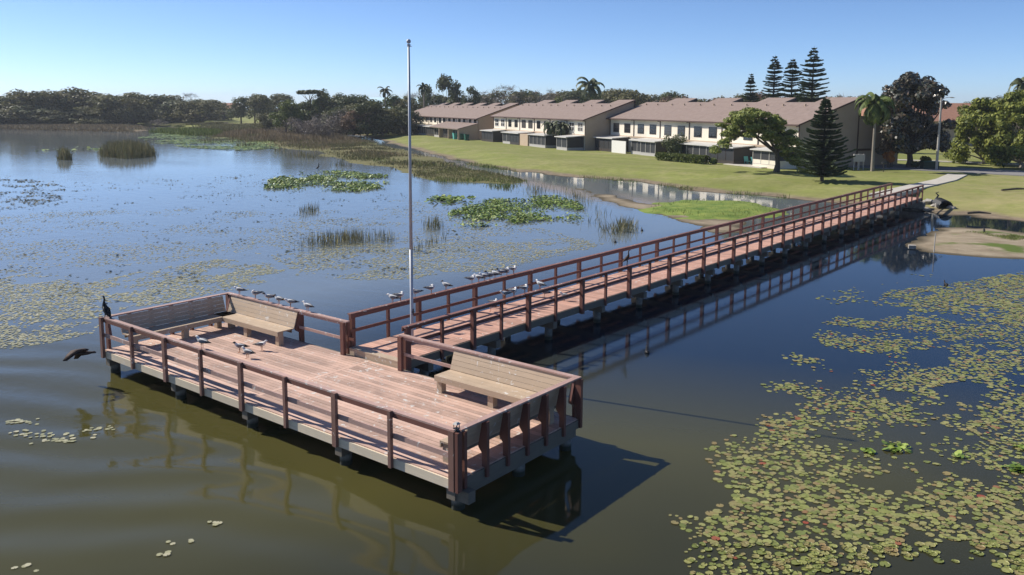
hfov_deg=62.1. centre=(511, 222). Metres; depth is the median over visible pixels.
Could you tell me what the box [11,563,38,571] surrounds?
leaf raft
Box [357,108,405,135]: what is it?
broadleaf tree
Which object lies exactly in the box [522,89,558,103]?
bare tree
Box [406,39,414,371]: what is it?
flagpole
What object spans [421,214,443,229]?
reeds
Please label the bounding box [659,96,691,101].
broadleaf tree
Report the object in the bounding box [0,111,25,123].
broadleaf tree
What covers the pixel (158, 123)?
shrub
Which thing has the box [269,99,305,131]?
broadleaf tree
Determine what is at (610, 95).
broadleaf tree
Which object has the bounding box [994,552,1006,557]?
lily pad
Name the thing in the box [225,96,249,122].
broadleaf tree
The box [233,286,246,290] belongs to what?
seagull
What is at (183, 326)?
bench
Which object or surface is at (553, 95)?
broadleaf tree
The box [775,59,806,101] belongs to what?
norfolk pine
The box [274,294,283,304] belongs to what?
seagull
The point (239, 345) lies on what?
seagull
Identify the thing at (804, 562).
lily pad
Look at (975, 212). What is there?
log
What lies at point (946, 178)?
path
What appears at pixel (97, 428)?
leaf raft
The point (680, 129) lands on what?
window
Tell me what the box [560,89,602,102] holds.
broadleaf tree
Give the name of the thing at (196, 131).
shore reeds
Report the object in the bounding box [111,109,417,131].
ground
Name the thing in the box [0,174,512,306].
dark floating leaves
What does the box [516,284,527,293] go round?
seagull
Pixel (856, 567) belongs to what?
lily pad
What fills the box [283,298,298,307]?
seagull
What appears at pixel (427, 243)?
reeds
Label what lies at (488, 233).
floating leaves
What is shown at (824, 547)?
lily pad
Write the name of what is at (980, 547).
lily pad
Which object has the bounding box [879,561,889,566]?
lily pad
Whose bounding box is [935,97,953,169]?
street lamp
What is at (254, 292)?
seagull
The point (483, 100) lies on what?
bare tree
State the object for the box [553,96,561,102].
broadleaf tree
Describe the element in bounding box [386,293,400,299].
seagull
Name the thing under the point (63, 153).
reeds
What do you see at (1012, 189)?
log
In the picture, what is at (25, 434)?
leaf raft
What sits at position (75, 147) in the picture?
green water plants
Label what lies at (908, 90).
magnolia tree
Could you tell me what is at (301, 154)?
reeds
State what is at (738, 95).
broadleaf tree
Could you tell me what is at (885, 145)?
tree
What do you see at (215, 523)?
leaf raft
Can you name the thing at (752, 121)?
spreading tree
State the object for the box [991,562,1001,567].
lily pad
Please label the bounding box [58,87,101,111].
broadleaf tree
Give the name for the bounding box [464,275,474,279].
seagull
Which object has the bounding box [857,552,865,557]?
lily pad
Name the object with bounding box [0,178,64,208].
brown floating leaves
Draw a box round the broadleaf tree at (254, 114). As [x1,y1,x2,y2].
[245,93,265,122]
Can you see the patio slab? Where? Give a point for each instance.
(747, 165)
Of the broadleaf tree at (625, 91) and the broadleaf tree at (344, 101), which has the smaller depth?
the broadleaf tree at (344, 101)
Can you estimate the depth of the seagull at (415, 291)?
28.63 m
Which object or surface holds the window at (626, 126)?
in the townhouse row at (643, 128)
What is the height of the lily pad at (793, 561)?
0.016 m
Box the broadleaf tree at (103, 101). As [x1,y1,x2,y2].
[60,94,147,121]
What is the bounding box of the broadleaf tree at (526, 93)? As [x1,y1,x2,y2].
[507,89,548,102]
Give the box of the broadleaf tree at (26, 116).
[5,109,49,123]
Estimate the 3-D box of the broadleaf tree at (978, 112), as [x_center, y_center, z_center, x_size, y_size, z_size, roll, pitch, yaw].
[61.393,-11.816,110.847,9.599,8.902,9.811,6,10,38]
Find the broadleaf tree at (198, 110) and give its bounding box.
[169,100,223,123]
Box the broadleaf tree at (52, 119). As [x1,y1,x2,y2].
[19,110,71,123]
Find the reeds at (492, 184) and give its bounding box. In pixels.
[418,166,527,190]
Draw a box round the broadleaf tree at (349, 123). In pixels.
[337,110,371,135]
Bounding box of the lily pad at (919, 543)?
[915,541,924,545]
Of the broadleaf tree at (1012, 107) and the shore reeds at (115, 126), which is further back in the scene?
the shore reeds at (115, 126)
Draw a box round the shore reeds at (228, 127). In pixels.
[190,123,298,130]
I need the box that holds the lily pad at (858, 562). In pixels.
[855,560,867,565]
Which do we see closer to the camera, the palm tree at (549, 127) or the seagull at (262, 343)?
the seagull at (262, 343)
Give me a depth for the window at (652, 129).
130.17 m
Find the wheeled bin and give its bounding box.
[464,134,468,140]
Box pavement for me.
[898,159,1018,164]
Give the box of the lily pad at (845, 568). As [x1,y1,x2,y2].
[842,566,850,570]
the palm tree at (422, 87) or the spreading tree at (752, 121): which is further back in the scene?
the palm tree at (422, 87)
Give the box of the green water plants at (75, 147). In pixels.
[35,146,98,150]
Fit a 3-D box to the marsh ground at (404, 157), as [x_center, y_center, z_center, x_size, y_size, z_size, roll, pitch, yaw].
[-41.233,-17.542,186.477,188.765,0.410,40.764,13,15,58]
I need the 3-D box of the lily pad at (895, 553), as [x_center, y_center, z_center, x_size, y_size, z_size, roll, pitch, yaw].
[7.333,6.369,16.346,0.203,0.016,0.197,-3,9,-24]
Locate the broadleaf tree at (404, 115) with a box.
[387,109,425,134]
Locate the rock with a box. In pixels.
[923,199,932,204]
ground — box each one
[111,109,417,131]
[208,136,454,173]
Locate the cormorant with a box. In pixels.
[101,295,111,318]
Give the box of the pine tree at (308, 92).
[296,89,323,102]
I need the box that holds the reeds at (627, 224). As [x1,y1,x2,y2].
[598,214,638,234]
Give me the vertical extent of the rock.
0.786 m
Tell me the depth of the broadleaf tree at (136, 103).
294.08 m
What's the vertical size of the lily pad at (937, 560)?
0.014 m
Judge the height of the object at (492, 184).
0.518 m
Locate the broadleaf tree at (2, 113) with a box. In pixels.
[0,109,19,123]
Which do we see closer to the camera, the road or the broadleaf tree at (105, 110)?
the road
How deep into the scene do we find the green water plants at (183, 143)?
176.26 m
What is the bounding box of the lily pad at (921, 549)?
[918,547,926,551]
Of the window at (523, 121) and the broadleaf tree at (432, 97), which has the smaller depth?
the window at (523, 121)
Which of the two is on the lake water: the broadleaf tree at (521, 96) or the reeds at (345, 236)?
the reeds at (345, 236)
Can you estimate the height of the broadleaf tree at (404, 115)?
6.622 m
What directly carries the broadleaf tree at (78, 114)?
on the ground at (247, 120)
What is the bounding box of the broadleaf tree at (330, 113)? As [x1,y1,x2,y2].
[319,108,353,133]
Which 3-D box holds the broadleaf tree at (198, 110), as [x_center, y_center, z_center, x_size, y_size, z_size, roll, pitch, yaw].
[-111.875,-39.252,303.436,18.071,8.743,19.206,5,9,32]
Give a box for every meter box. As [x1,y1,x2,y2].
[853,154,859,169]
[858,154,864,169]
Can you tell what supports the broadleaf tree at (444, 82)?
on the lawn at (969, 192)
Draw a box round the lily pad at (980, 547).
[975,544,985,549]
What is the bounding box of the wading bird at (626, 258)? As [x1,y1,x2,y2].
[622,250,629,265]
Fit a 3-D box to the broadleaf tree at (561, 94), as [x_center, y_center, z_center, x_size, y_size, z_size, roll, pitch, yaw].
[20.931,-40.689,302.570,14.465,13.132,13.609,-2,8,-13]
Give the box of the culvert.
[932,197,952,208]
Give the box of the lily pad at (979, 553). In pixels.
[974,551,983,555]
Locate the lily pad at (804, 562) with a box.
[796,559,806,564]
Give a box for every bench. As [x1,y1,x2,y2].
[118,296,234,350]
[214,295,297,345]
[434,350,568,424]
[440,384,567,462]
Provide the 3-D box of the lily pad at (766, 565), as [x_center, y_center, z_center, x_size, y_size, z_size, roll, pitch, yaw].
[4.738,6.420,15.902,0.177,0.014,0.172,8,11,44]
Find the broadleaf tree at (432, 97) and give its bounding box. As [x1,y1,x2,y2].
[426,94,445,105]
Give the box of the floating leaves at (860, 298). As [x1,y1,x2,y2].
[816,274,936,305]
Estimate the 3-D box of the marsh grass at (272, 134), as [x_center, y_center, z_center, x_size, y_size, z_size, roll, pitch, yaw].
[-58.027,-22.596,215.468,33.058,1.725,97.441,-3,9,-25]
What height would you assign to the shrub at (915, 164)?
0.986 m
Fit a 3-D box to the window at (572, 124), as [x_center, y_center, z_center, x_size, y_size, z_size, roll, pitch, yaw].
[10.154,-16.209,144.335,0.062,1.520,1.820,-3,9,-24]
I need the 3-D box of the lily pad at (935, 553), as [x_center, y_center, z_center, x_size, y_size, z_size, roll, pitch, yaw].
[8.078,6.364,16.347,0.205,0.017,0.211,-4,9,-29]
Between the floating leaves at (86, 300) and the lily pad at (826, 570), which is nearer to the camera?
the lily pad at (826, 570)
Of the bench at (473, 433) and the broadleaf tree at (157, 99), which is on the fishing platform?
the bench at (473, 433)
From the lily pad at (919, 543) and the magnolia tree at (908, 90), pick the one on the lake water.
the lily pad at (919, 543)
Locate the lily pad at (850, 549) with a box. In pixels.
[844,547,855,552]
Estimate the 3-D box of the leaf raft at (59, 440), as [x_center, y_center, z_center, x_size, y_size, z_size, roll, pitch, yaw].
[-11.456,5.527,21.829,1.534,0.015,0.717,-1,8,-8]
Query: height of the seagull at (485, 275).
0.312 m
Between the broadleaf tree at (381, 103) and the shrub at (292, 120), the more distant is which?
the broadleaf tree at (381, 103)
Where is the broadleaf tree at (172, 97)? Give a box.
[147,94,183,119]
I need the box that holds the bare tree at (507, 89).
[491,83,524,104]
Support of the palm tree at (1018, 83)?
on the lawn at (969, 192)
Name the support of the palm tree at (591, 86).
on the lawn at (969, 192)
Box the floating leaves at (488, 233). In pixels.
[0,199,563,271]
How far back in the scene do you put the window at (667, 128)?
126.58 m
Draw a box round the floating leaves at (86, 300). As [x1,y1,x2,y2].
[0,259,284,348]
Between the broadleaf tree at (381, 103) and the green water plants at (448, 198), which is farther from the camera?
the broadleaf tree at (381, 103)
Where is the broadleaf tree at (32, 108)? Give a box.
[8,104,74,123]
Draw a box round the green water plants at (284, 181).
[264,169,389,191]
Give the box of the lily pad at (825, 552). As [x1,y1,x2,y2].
[820,550,828,554]
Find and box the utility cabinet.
[920,161,939,168]
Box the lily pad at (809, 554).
[807,552,816,557]
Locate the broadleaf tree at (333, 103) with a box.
[318,98,341,116]
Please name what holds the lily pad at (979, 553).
on the lake water
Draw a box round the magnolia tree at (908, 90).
[864,71,957,166]
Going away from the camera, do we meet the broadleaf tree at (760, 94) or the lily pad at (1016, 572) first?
the lily pad at (1016, 572)
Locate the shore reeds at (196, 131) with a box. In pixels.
[149,126,222,135]
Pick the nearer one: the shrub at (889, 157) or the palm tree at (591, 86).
the shrub at (889, 157)
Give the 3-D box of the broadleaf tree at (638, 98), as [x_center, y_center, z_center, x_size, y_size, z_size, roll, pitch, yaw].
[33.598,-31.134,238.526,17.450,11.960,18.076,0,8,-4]
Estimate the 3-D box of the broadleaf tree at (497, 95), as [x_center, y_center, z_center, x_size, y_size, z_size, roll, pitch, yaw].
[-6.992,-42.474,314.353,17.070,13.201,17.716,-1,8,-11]
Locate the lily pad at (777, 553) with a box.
[774,551,782,556]
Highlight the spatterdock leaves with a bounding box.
[860,441,1023,472]
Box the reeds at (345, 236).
[294,224,398,248]
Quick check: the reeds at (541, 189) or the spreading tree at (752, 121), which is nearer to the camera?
the reeds at (541, 189)
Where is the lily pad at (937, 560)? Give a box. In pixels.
[933,557,943,562]
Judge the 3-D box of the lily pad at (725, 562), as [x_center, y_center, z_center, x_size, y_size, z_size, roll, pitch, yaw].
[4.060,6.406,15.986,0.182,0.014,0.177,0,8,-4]
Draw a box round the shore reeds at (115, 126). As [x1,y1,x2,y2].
[0,123,153,129]
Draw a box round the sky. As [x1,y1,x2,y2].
[0,0,1023,104]
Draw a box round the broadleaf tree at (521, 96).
[505,91,539,104]
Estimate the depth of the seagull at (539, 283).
29.98 m
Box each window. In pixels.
[501,119,504,126]
[522,120,525,127]
[528,120,532,127]
[569,122,574,130]
[577,122,582,131]
[613,123,618,131]
[624,123,629,132]
[637,124,643,133]
[649,125,655,133]
[664,125,670,134]
[677,126,684,135]
[694,126,701,136]
[708,127,716,137]
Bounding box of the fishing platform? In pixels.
[98,292,582,510]
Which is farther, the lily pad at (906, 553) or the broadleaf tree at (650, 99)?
the broadleaf tree at (650, 99)
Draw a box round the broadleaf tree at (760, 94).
[751,91,771,100]
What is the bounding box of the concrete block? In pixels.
[908,244,915,248]
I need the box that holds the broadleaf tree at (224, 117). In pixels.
[205,110,232,120]
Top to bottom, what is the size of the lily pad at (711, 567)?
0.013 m
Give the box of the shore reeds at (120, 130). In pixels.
[0,127,136,132]
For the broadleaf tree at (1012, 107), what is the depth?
103.42 m
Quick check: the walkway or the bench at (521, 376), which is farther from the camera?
the walkway
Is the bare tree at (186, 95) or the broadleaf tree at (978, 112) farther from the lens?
the bare tree at (186, 95)
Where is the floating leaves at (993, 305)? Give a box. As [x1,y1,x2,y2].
[925,272,1023,323]
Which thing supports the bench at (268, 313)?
on the fishing platform
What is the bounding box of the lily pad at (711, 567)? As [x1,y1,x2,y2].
[708,565,716,569]
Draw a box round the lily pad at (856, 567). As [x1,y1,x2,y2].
[853,564,862,569]
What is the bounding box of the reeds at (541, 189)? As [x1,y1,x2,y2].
[513,183,611,222]
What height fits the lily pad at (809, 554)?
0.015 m
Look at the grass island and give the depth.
67.77 m
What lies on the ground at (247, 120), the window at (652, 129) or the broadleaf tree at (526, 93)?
the broadleaf tree at (526, 93)
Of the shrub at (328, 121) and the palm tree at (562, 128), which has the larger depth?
the shrub at (328, 121)
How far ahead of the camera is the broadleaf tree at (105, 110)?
289.60 m
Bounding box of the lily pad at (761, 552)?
[756,549,765,554]
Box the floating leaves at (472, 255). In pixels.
[274,238,603,279]
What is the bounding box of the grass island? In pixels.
[637,200,787,219]
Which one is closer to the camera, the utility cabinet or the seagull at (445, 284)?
the seagull at (445, 284)
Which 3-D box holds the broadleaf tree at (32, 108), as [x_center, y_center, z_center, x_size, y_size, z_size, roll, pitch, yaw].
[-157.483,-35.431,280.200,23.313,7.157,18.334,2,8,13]
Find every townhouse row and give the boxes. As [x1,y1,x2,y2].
[401,103,518,139]
[480,100,635,150]
[593,97,897,168]
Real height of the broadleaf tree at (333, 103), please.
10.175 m
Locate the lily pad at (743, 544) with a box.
[739,541,748,546]
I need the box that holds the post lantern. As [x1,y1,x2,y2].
[453,421,460,432]
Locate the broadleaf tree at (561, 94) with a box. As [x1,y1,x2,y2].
[556,90,575,101]
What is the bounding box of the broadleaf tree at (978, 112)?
[942,97,1016,163]
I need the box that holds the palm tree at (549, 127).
[541,121,559,136]
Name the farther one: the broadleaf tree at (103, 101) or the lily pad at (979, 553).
the broadleaf tree at (103, 101)
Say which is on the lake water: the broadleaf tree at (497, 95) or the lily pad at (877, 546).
the lily pad at (877, 546)
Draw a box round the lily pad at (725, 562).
[723,560,732,564]
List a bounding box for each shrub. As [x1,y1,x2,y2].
[149,119,167,125]
[200,121,226,125]
[254,113,274,128]
[267,112,284,126]
[275,117,321,133]
[292,119,316,134]
[301,116,335,135]
[304,111,344,135]
[330,107,355,134]
[661,132,689,152]
[708,157,717,163]
[882,150,894,166]
[910,161,919,167]
[919,156,931,160]
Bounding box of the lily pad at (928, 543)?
[924,541,935,546]
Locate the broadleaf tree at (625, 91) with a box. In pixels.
[618,88,638,94]
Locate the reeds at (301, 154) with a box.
[197,137,351,166]
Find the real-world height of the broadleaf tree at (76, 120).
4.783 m
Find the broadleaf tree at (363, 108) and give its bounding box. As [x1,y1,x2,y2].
[351,100,388,135]
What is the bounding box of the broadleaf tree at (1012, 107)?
[982,89,1023,167]
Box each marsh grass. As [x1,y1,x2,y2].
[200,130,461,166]
[213,126,362,142]
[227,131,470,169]
[412,165,524,182]
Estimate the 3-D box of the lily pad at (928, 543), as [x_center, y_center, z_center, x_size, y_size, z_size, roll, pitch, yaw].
[8.193,6.319,16.681,0.216,0.017,0.220,-2,8,-15]
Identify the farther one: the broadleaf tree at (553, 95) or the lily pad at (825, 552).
the broadleaf tree at (553, 95)
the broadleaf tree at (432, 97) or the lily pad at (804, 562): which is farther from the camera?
the broadleaf tree at (432, 97)
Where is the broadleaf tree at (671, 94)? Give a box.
[651,90,687,101]
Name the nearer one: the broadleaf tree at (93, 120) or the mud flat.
the mud flat
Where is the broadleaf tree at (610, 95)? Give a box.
[601,88,624,102]
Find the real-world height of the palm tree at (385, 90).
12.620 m
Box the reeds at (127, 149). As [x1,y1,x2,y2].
[97,138,158,158]
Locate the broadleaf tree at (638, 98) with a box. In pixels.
[610,90,649,106]
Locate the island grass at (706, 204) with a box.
[651,198,773,216]
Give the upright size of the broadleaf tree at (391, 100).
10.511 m
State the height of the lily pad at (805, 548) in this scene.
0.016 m
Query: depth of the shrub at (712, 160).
108.61 m
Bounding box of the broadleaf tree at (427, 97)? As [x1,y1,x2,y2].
[418,84,433,106]
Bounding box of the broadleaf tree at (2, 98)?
[0,94,17,109]
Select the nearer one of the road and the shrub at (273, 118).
the road
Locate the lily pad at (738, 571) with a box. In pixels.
[733,568,741,573]
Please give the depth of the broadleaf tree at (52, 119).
276.10 m
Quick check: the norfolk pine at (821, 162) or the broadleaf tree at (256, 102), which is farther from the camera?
the broadleaf tree at (256, 102)
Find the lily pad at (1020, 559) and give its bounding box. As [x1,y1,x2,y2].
[1013,557,1023,561]
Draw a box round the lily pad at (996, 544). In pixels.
[987,541,999,547]
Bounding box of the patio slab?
[725,163,766,167]
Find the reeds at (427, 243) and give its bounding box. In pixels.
[414,228,446,252]
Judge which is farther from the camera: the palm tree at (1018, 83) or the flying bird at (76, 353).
the palm tree at (1018, 83)
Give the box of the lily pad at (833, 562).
[827,560,837,565]
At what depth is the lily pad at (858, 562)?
15.99 m
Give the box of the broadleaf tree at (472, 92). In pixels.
[461,86,481,104]
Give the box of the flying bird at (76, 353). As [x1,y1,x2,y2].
[63,348,95,360]
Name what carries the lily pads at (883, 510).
on the lake water
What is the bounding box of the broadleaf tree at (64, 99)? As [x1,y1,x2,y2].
[47,91,92,117]
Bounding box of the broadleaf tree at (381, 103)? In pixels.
[367,98,390,119]
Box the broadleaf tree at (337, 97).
[322,92,358,118]
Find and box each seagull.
[195,335,210,348]
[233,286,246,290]
[233,341,249,351]
[241,346,254,357]
[251,290,262,298]
[253,340,268,349]
[262,292,274,302]
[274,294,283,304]
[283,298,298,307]
[302,301,313,311]
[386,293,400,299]
[393,291,403,300]
[413,288,423,297]
[423,284,434,293]
[441,280,452,289]
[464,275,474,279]
[473,274,484,282]
[479,273,491,280]
[484,271,496,279]
[496,268,507,273]
[500,290,512,299]
[506,265,516,273]
[506,287,516,296]
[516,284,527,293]
[536,279,546,289]
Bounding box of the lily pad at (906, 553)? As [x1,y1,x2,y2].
[900,551,910,555]
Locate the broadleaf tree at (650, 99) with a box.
[635,94,660,104]
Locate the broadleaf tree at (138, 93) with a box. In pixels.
[107,92,142,107]
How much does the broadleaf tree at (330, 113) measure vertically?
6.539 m
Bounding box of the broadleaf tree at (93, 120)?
[72,109,123,123]
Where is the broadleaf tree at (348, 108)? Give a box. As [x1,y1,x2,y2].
[333,103,358,131]
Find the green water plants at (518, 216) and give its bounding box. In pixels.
[447,194,586,226]
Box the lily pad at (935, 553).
[926,550,937,555]
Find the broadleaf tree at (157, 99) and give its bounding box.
[124,93,170,122]
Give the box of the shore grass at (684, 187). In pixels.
[455,159,789,198]
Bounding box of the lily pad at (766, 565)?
[761,563,769,567]
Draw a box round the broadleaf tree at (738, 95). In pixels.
[733,93,756,100]
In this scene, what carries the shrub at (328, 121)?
on the marsh ground at (404, 157)
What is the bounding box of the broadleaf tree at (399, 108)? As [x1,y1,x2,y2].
[372,106,415,133]
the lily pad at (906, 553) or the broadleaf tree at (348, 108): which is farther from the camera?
the broadleaf tree at (348, 108)
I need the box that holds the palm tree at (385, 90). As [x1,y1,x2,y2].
[378,86,392,105]
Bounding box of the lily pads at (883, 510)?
[669,274,1023,574]
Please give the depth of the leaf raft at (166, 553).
16.23 m
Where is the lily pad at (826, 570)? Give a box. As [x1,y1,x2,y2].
[820,567,830,572]
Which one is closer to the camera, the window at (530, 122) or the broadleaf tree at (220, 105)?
the window at (530, 122)
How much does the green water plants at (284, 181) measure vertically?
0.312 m
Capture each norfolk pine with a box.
[740,74,759,101]
[757,56,786,100]
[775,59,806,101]
[791,98,856,180]
[793,46,829,101]
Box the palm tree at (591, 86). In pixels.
[575,77,604,101]
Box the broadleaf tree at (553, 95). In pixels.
[535,91,560,98]
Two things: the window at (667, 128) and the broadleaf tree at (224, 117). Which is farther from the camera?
the broadleaf tree at (224, 117)
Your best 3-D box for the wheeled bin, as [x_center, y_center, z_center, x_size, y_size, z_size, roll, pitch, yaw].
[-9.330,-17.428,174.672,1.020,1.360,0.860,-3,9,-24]
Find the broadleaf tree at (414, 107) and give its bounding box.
[392,96,422,110]
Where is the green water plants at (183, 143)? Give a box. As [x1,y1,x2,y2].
[140,133,280,150]
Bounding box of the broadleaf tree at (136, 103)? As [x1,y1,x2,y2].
[114,97,164,124]
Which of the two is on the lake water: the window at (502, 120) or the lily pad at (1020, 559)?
the lily pad at (1020, 559)
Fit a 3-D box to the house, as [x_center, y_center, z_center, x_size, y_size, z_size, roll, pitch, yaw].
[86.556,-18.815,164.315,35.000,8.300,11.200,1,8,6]
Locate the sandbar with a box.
[905,227,1023,258]
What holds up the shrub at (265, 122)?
on the ground at (247, 120)
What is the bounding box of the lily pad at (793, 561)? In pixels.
[790,559,799,564]
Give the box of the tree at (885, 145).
[879,96,906,166]
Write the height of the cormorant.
0.717 m
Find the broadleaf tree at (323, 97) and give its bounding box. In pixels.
[307,88,332,120]
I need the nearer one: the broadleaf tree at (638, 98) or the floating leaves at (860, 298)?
the floating leaves at (860, 298)
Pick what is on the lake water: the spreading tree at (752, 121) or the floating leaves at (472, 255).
the floating leaves at (472, 255)
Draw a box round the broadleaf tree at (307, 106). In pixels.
[287,100,321,131]
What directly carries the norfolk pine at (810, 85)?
on the lawn at (969, 192)
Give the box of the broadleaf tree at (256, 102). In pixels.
[244,94,275,118]
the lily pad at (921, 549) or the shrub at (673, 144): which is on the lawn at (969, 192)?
the shrub at (673, 144)
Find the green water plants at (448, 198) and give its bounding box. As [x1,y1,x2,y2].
[424,194,475,204]
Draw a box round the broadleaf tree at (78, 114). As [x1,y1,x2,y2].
[54,112,105,123]
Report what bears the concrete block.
on the lake water
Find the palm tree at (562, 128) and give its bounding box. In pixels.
[553,122,569,135]
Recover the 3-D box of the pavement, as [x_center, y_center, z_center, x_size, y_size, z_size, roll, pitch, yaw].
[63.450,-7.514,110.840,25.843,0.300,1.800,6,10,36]
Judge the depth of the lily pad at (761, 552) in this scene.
16.36 m
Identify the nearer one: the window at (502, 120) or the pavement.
the pavement
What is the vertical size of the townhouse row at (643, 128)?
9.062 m
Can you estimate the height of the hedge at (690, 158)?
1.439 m
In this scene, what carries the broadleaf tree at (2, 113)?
on the ground at (247, 120)
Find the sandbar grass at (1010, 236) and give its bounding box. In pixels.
[962,231,1023,239]
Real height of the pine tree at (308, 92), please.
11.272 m
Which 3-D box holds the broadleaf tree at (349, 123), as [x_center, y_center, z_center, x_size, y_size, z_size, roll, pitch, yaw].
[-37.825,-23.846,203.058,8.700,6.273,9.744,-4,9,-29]
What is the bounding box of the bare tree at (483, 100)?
[472,91,499,103]
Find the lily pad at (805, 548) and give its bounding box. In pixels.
[798,546,807,551]
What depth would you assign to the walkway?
34.75 m
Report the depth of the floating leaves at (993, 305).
37.29 m
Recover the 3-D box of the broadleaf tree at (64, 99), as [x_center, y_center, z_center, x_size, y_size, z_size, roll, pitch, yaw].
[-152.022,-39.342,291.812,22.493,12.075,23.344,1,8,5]
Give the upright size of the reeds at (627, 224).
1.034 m
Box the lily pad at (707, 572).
[705,570,712,574]
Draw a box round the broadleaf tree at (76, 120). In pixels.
[36,111,84,123]
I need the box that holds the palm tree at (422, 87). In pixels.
[416,82,429,107]
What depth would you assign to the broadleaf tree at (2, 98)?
291.35 m
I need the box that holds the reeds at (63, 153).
[56,145,72,160]
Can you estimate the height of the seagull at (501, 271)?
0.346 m
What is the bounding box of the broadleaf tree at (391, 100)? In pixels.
[381,94,405,107]
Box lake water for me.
[0,107,1023,574]
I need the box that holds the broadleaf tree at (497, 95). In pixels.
[481,89,509,104]
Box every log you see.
[967,211,990,213]
[1001,188,1023,190]
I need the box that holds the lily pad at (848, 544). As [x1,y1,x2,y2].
[843,542,852,546]
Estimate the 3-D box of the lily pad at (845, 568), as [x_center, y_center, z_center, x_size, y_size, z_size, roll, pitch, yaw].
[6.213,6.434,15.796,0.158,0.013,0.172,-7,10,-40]
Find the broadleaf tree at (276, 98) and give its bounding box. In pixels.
[269,93,294,113]
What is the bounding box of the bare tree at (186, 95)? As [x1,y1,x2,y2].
[177,92,197,100]
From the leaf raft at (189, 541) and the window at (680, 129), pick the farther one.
the window at (680, 129)
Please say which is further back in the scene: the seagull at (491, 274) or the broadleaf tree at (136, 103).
the broadleaf tree at (136, 103)
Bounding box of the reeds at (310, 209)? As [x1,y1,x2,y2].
[297,200,318,213]
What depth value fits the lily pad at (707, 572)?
15.66 m
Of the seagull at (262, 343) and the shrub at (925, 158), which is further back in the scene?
the shrub at (925, 158)
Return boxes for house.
[861,103,1016,145]
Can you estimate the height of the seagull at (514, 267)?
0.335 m
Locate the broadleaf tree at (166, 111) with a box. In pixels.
[152,99,223,122]
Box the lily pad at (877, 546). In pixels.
[872,544,881,548]
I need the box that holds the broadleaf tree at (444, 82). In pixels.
[434,73,464,104]
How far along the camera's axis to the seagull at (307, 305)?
27.51 m
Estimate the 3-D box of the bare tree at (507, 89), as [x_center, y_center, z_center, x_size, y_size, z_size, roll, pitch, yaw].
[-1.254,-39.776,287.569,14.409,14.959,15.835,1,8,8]
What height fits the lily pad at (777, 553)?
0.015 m
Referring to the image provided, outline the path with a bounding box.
[869,174,966,196]
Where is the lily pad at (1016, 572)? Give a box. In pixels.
[1013,570,1023,574]
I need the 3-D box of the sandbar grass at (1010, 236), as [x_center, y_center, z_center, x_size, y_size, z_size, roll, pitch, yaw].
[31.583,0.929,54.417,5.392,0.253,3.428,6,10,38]
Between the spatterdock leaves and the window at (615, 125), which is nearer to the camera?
the spatterdock leaves
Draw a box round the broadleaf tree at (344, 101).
[337,94,370,120]
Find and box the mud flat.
[577,189,747,232]
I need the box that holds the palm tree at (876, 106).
[855,92,895,170]
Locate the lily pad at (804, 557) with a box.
[800,556,808,560]
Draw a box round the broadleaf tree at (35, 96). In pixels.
[0,88,66,121]
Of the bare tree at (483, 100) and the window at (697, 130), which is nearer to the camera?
the window at (697, 130)
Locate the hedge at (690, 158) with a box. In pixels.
[655,152,709,163]
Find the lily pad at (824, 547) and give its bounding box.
[820,545,830,550]
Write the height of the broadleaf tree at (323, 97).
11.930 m
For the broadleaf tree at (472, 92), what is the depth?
253.65 m
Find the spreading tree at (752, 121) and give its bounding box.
[709,107,810,172]
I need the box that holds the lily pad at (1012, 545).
[1009,543,1017,547]
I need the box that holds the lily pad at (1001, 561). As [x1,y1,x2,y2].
[996,559,1009,564]
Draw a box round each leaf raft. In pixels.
[5,418,39,424]
[9,429,54,437]
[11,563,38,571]
[29,432,96,443]
[83,425,114,431]
[156,550,170,555]
[166,539,193,544]
[207,520,221,525]
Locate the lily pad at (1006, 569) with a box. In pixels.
[1000,567,1013,572]
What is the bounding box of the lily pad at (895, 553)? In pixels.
[888,551,898,555]
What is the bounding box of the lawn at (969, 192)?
[343,131,1023,221]
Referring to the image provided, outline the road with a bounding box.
[847,164,1023,175]
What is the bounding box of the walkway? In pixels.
[347,183,924,375]
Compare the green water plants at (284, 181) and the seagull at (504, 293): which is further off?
the green water plants at (284, 181)
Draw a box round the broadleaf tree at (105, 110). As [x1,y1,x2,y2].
[88,107,131,123]
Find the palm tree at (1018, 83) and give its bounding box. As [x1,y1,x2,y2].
[1008,77,1023,90]
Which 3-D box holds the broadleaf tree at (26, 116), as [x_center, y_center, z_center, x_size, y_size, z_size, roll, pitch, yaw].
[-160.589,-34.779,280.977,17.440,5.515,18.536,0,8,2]
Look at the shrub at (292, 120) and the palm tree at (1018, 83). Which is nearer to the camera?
the palm tree at (1018, 83)
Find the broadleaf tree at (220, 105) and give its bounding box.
[191,99,234,114]
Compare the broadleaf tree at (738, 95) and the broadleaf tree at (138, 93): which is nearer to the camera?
the broadleaf tree at (738, 95)
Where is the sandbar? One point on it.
(954, 241)

